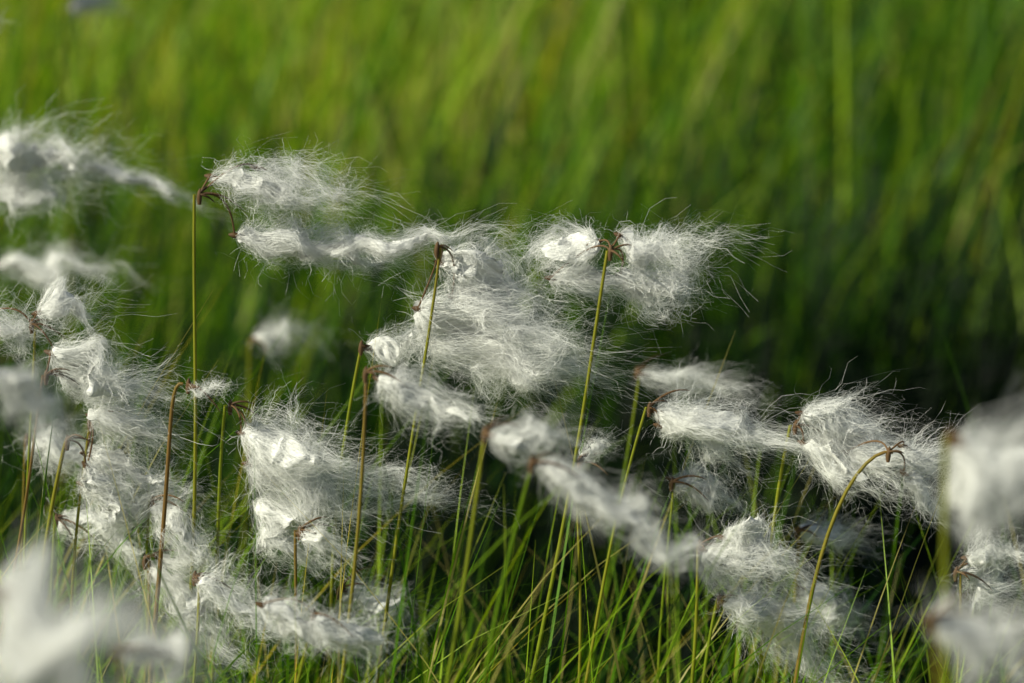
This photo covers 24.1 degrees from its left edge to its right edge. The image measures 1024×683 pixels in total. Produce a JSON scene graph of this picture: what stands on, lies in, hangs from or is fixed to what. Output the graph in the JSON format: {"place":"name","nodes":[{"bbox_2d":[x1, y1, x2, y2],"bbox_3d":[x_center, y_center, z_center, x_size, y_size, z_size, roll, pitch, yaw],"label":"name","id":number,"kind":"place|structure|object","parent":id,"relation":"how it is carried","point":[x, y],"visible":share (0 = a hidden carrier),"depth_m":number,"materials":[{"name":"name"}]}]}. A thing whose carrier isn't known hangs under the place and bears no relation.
{"place":"outdoors","nodes":[
{"label":"outdoors","id":0,"kind":"place"},
{"bbox_2d":[0,0,1023,682],"bbox_3d":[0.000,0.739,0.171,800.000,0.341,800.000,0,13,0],"label":"ground","id":1,"kind":"structure","parent":0,"point":[692,338],"depth_m":2.97,"materials":[{"name":"green plant"}]},
{"bbox_2d":[0,5,36,445],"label":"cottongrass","id":2,"kind":"object","parent":1,"relation":"on","point":[25,290],"visible":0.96,"depth_m":1.54,"materials":[{"name":"plant"}]},
{"bbox_2d":[0,345,122,471],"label":"cottongrass","id":3,"kind":"object","parent":1,"relation":"on","point":[13,385],"visible":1,"depth_m":0.93,"materials":[{"name":"plant"}]},
{"bbox_2d":[1,413,139,680],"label":"cottongrass","id":4,"kind":"object","parent":1,"relation":"on","point":[75,455],"visible":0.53,"depth_m":1.29,"materials":[{"name":"plant"}]},
{"bbox_2d":[0,255,153,565],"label":"cottongrass","id":5,"kind":"object","parent":1,"relation":"on","point":[61,302],"visible":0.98,"depth_m":1.20,"materials":[{"name":"plant"}]},
{"bbox_2d":[8,434,159,682],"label":"cottongrass","id":6,"kind":"object","parent":1,"relation":"on","point":[92,471],"visible":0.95,"depth_m":1.20,"materials":[{"name":"plant"}]},
{"bbox_2d":[0,226,176,678],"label":"cottongrass","id":7,"kind":"object","parent":1,"relation":"on","point":[37,272],"visible":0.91,"depth_m":1.53,"materials":[{"name":"plant"}]},
{"bbox_2d":[58,0,155,591],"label":"cottongrass","id":8,"kind":"object","parent":1,"relation":"on","point":[76,5],"visible":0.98,"depth_m":2.20,"materials":[{"name":"plant"}]},
{"bbox_2d":[0,314,249,637],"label":"cottongrass","id":9,"kind":"object","parent":1,"relation":"on","point":[88,355],"visible":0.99,"depth_m":1.19,"materials":[{"name":"plant"}]},
{"bbox_2d":[0,83,259,241],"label":"cottongrass","id":10,"kind":"object","parent":1,"relation":"on","point":[17,157],"visible":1,"depth_m":1.41,"materials":[{"name":"plant"}]},
{"bbox_2d":[39,498,231,617],"bbox_3d":[-0.224,0.252,1.299,0.161,0.380,0.075,0,13,0],"label":"cottongrass","id":11,"kind":"object","parent":1,"relation":"on","point":[71,525],"visible":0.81,"depth_m":1.26,"materials":[{"name":"plant"}]},
{"bbox_2d":[0,472,272,682],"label":"cottongrass","id":12,"kind":"object","parent":1,"relation":"on","point":[37,645],"visible":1,"depth_m":0.72,"materials":[{"name":"plant"}]},
{"bbox_2d":[49,380,251,658],"bbox_3d":[-0.207,0.230,1.258,0.157,0.439,0.084,0,13,0],"label":"cottongrass","id":13,"kind":"object","parent":1,"relation":"on","point":[120,462],"visible":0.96,"depth_m":1.21,"materials":[{"name":"plant"}]},
{"bbox_2d":[111,603,264,682],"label":"cottongrass","id":14,"kind":"object","parent":1,"relation":"on","point":[174,643],"visible":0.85,"depth_m":0.86,"materials":[{"name":"plant"}]},
{"bbox_2d":[122,522,272,682],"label":"cottongrass","id":15,"kind":"object","parent":1,"relation":"on","point":[175,578],"visible":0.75,"depth_m":1.22,"materials":[{"name":"plant"}]},
{"bbox_2d":[148,366,252,682],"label":"cottongrass","id":16,"kind":"object","parent":1,"relation":"on","point":[189,386],"visible":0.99,"depth_m":1.19,"materials":[{"name":"plant"}]},
{"bbox_2d":[144,472,258,671],"bbox_3d":[-0.171,0.256,1.257,0.104,0.396,0.093,0,13,0],"label":"cottongrass","id":17,"kind":"object","parent":1,"relation":"on","point":[175,524],"visible":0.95,"depth_m":1.21,"materials":[{"name":"plant"}]},
{"bbox_2d":[183,534,327,682],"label":"cottongrass","id":18,"kind":"object","parent":1,"relation":"on","point":[235,606],"visible":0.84,"depth_m":1.18,"materials":[{"name":"plant"}]},
{"bbox_2d":[200,300,354,681],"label":"cottongrass","id":19,"kind":"object","parent":1,"relation":"on","point":[268,340],"visible":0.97,"depth_m":1.65,"materials":[{"name":"plant"}]},
{"bbox_2d":[107,373,515,682],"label":"cottongrass","id":20,"kind":"object","parent":1,"relation":"on","point":[284,457],"visible":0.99,"depth_m":1.21,"materials":[{"name":"plant"}]},
{"bbox_2d":[91,132,567,682],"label":"cottongrass","id":21,"kind":"object","parent":1,"relation":"on","point":[277,242],"visible":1,"depth_m":1.19,"materials":[{"name":"plant"}]},
{"bbox_2d":[242,559,436,682],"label":"cottongrass","id":22,"kind":"object","parent":1,"relation":"on","point":[315,627],"visible":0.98,"depth_m":1.10,"materials":[{"name":"plant"}]},
{"bbox_2d":[289,505,395,682],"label":"cottongrass","id":23,"kind":"object","parent":1,"relation":"on","point":[316,539],"visible":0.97,"depth_m":1.19,"materials":[{"name":"plant"}]},
{"bbox_2d":[209,347,522,682],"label":"cottongrass","id":24,"kind":"object","parent":1,"relation":"on","point":[413,396],"visible":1,"depth_m":1.11,"materials":[{"name":"plant"}]},
{"bbox_2d":[327,567,453,682],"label":"cottongrass","id":25,"kind":"object","parent":1,"relation":"on","point":[374,604],"visible":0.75,"depth_m":1.28,"materials":[{"name":"plant"}]},
{"bbox_2d":[328,296,466,682],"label":"cottongrass","id":26,"kind":"object","parent":1,"relation":"on","point":[388,350],"visible":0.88,"depth_m":1.22,"materials":[{"name":"plant"}]},
{"bbox_2d":[177,208,687,682],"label":"cottongrass","id":27,"kind":"object","parent":1,"relation":"on","point":[483,321],"visible":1,"depth_m":1.20,"materials":[{"name":"plant"}]},
{"bbox_2d":[445,400,608,682],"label":"cottongrass","id":28,"kind":"object","parent":1,"relation":"on","point":[516,443],"visible":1,"depth_m":1.03,"materials":[{"name":"plant"}]},
{"bbox_2d":[369,199,791,682],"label":"cottongrass","id":29,"kind":"object","parent":1,"relation":"on","point":[575,250],"visible":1,"depth_m":1.19,"materials":[{"name":"plant"}]},
{"bbox_2d":[575,421,628,682],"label":"cottongrass","id":30,"kind":"object","parent":1,"relation":"on","point":[600,445],"visible":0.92,"depth_m":1.21,"materials":[{"name":"plant"}]},
{"bbox_2d":[482,416,828,682],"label":"cottongrass","id":31,"kind":"object","parent":1,"relation":"on","point":[623,511],"visible":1,"depth_m":1.01,"materials":[{"name":"plant"}]},
{"bbox_2d":[493,344,817,682],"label":"cottongrass","id":32,"kind":"object","parent":1,"relation":"on","point":[639,374],"visible":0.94,"depth_m":1.39,"materials":[{"name":"plant"}]},
{"bbox_2d":[457,359,879,682],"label":"cottongrass","id":33,"kind":"object","parent":1,"relation":"on","point":[704,426],"visible":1,"depth_m":1.21,"materials":[{"name":"plant"}]},
{"bbox_2d":[636,445,781,682],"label":"cottongrass","id":34,"kind":"object","parent":1,"relation":"on","point":[702,494],"visible":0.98,"depth_m":1.25,"materials":[{"name":"plant"}]},
{"bbox_2d":[684,494,899,682],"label":"cottongrass","id":35,"kind":"object","parent":1,"relation":"on","point":[750,560],"visible":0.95,"depth_m":1.21,"materials":[{"name":"plant"}]},
{"bbox_2d":[700,573,883,682],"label":"cottongrass","id":36,"kind":"object","parent":1,"relation":"on","point":[791,642],"visible":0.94,"depth_m":1.22,"materials":[{"name":"plant"}]},
{"bbox_2d":[775,561,899,682],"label":"cottongrass","id":37,"kind":"object","parent":1,"relation":"on","point":[839,621],"visible":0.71,"depth_m":1.35,"materials":[{"name":"plant"}]},
{"bbox_2d":[757,357,942,682],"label":"cottongrass","id":38,"kind":"object","parent":1,"relation":"on","point":[833,420],"visible":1,"depth_m":1.21,"materials":[{"name":"plant"}]},
{"bbox_2d":[782,493,917,682],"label":"cottongrass","id":39,"kind":"object","parent":1,"relation":"on","point":[804,531],"visible":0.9,"depth_m":1.31,"materials":[{"name":"plant"}]},
{"bbox_2d":[773,396,989,682],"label":"cottongrass","id":40,"kind":"object","parent":1,"relation":"on","point":[912,464],"visible":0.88,"depth_m":1.21,"materials":[{"name":"plant"}]},
{"bbox_2d":[875,537,1023,682],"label":"cottongrass","id":41,"kind":"object","parent":1,"relation":"on","point":[973,636],"visible":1,"depth_m":0.83,"materials":[{"name":"plant"}]},
{"bbox_2d":[905,372,1023,682],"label":"cottongrass","id":42,"kind":"object","parent":1,"relation":"on","point":[981,476],"visible":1,"depth_m":0.83,"materials":[{"name":"plant"}]},
{"bbox_2d":[937,509,1023,682],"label":"cottongrass","id":43,"kind":"object","parent":1,"relation":"on","point":[981,583],"visible":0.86,"depth_m":1.23,"materials":[{"name":"plant"}]}
]}

